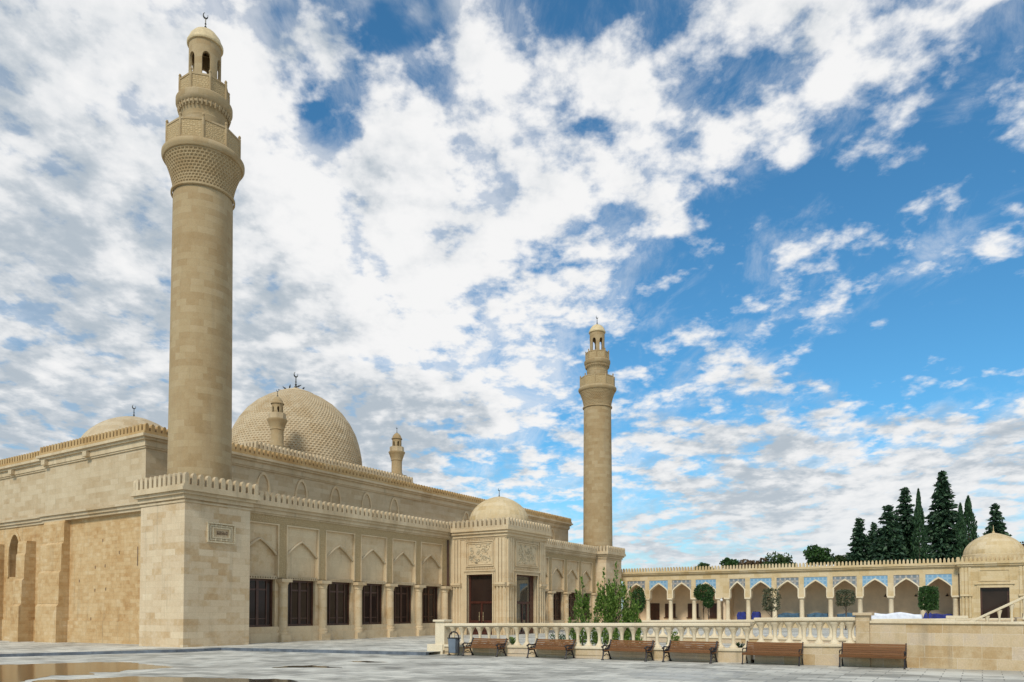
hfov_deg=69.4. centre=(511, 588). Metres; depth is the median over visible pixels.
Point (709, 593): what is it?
topiary tree
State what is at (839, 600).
topiary tree
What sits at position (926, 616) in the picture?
covered chair
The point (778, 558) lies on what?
broadleaf tree
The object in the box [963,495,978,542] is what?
cypress tree
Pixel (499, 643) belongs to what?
bench
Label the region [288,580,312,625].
window
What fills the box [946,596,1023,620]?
balustrade
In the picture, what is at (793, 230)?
sky
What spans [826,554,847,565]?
broadleaf tree
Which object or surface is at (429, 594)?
window
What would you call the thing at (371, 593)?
window
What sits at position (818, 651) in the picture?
balustrade
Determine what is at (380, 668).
plaza paving
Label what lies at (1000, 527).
conifer tree
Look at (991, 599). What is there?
door
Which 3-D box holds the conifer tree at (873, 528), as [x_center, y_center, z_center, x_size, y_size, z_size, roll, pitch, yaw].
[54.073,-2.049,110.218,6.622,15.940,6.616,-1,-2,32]
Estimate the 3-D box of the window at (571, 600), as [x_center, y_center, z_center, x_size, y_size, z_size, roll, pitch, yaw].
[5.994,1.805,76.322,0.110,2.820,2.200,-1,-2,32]
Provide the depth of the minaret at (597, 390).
81.89 m
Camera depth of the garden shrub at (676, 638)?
27.68 m
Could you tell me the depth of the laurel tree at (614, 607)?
31.81 m
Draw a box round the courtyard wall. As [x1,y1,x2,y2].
[870,621,1023,670]
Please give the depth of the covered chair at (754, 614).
77.30 m
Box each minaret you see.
[130,12,260,646]
[578,316,625,622]
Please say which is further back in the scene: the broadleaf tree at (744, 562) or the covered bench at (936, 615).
the broadleaf tree at (744, 562)
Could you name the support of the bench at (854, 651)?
on the plaza paving
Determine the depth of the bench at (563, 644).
28.56 m
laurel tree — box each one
[567,576,597,645]
[591,567,619,644]
[601,561,634,644]
[619,587,642,639]
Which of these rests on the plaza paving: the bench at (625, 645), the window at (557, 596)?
the bench at (625, 645)
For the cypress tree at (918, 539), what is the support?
on the pavement
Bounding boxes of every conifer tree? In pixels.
[842,518,874,564]
[865,522,880,557]
[866,504,910,564]
[893,487,924,562]
[924,470,963,562]
[983,503,1011,536]
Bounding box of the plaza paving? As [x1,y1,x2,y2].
[0,650,1023,681]
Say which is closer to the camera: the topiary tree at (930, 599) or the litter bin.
the litter bin
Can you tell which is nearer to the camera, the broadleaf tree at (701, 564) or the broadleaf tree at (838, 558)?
the broadleaf tree at (838, 558)
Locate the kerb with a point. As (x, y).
(218, 649)
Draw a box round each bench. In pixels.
[461,637,507,656]
[526,638,575,658]
[601,639,654,661]
[662,640,718,663]
[741,641,803,665]
[778,613,799,616]
[807,612,827,616]
[837,613,854,616]
[838,642,907,668]
[932,613,952,618]
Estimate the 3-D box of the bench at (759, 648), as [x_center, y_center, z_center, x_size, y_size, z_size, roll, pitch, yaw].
[8.442,2.092,23.963,1.820,0.753,0.702,-1,-2,32]
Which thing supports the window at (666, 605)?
in the arcade
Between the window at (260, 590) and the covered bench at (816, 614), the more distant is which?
the covered bench at (816, 614)
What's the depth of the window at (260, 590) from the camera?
43.54 m
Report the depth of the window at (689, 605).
83.60 m
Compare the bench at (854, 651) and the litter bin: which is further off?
the litter bin
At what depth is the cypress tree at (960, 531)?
101.60 m
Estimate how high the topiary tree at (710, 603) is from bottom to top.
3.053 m
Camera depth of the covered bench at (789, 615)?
75.95 m
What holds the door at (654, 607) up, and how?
in the arcade
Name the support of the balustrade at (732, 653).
on the pavement
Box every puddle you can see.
[0,662,170,681]
[32,676,296,681]
[272,665,341,667]
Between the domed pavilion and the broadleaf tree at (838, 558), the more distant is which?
the broadleaf tree at (838, 558)
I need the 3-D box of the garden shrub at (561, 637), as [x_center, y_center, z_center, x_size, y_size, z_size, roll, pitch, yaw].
[2.025,2.237,32.291,1.247,0.846,1.256,-1,-2,32]
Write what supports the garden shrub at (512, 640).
on the pavement
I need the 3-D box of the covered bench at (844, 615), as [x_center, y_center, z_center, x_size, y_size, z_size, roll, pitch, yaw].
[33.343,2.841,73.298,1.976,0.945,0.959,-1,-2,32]
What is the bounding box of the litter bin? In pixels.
[447,631,459,655]
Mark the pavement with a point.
(412, 643)
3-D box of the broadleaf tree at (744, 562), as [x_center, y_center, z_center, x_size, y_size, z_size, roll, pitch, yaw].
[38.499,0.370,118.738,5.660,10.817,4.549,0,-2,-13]
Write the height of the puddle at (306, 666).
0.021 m
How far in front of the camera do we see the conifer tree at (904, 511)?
106.77 m
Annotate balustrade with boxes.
[427,620,753,662]
[640,618,1014,642]
[754,613,873,666]
[946,596,1023,620]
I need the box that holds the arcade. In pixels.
[621,558,959,627]
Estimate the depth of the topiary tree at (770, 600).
66.72 m
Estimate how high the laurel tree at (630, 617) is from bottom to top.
2.798 m
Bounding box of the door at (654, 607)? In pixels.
[650,603,659,619]
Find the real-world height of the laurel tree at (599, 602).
3.766 m
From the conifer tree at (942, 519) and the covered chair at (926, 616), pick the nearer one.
the covered chair at (926, 616)
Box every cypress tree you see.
[909,488,930,562]
[951,502,968,561]
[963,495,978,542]
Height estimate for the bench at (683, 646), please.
0.750 m
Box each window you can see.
[7,531,20,577]
[249,578,272,626]
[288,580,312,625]
[327,582,348,624]
[362,584,381,624]
[394,585,410,623]
[422,586,437,622]
[553,592,560,619]
[569,593,574,619]
[664,604,676,617]
[686,604,699,617]
[709,603,721,617]
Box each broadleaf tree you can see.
[695,562,710,569]
[719,557,739,568]
[738,558,768,568]
[761,551,795,567]
[803,544,834,565]
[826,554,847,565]
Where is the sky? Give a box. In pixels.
[0,0,1023,608]
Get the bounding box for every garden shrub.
[509,636,515,644]
[549,631,570,641]
[666,631,679,643]
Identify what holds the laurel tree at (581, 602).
on the pavement
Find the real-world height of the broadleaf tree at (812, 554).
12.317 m
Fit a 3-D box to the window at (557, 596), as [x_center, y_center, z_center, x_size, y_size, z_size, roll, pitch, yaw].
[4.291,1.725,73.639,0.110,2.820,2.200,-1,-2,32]
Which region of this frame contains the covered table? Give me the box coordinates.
[871,612,922,618]
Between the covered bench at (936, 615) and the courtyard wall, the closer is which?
the courtyard wall
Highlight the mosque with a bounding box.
[0,372,597,643]
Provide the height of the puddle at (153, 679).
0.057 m
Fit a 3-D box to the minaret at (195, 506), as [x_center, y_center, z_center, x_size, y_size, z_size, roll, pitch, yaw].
[-17.285,-14.225,40.782,4.700,35.956,4.800,-1,-2,32]
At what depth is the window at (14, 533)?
50.91 m
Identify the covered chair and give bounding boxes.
[737,612,745,619]
[751,611,760,619]
[923,613,932,618]
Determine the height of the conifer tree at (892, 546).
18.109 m
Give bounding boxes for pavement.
[0,628,855,657]
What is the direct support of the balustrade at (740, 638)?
on the pavement
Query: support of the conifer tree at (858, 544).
on the pavement
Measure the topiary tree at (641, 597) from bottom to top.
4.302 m
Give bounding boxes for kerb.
[0,648,428,656]
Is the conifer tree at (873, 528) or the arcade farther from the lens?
the conifer tree at (873, 528)
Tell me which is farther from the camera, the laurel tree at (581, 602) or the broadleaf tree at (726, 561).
the broadleaf tree at (726, 561)
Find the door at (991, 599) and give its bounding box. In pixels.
[980,587,1009,617]
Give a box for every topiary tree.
[630,586,645,616]
[693,583,715,617]
[702,597,713,619]
[761,587,781,629]
[834,589,854,629]
[917,585,938,618]
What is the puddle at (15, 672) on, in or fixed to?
on the plaza paving
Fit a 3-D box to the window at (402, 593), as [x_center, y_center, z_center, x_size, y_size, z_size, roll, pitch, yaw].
[-8.151,1.144,54.042,0.110,2.820,2.200,-1,-2,32]
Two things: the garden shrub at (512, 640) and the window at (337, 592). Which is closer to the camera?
the garden shrub at (512, 640)
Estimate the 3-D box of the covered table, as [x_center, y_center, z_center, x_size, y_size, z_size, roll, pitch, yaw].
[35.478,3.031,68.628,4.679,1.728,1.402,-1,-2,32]
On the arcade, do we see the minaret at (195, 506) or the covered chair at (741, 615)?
the covered chair at (741, 615)
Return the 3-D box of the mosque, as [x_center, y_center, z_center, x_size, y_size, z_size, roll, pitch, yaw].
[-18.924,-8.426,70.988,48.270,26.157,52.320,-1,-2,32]
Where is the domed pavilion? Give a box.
[955,526,1023,617]
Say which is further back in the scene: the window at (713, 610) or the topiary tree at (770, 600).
the window at (713, 610)

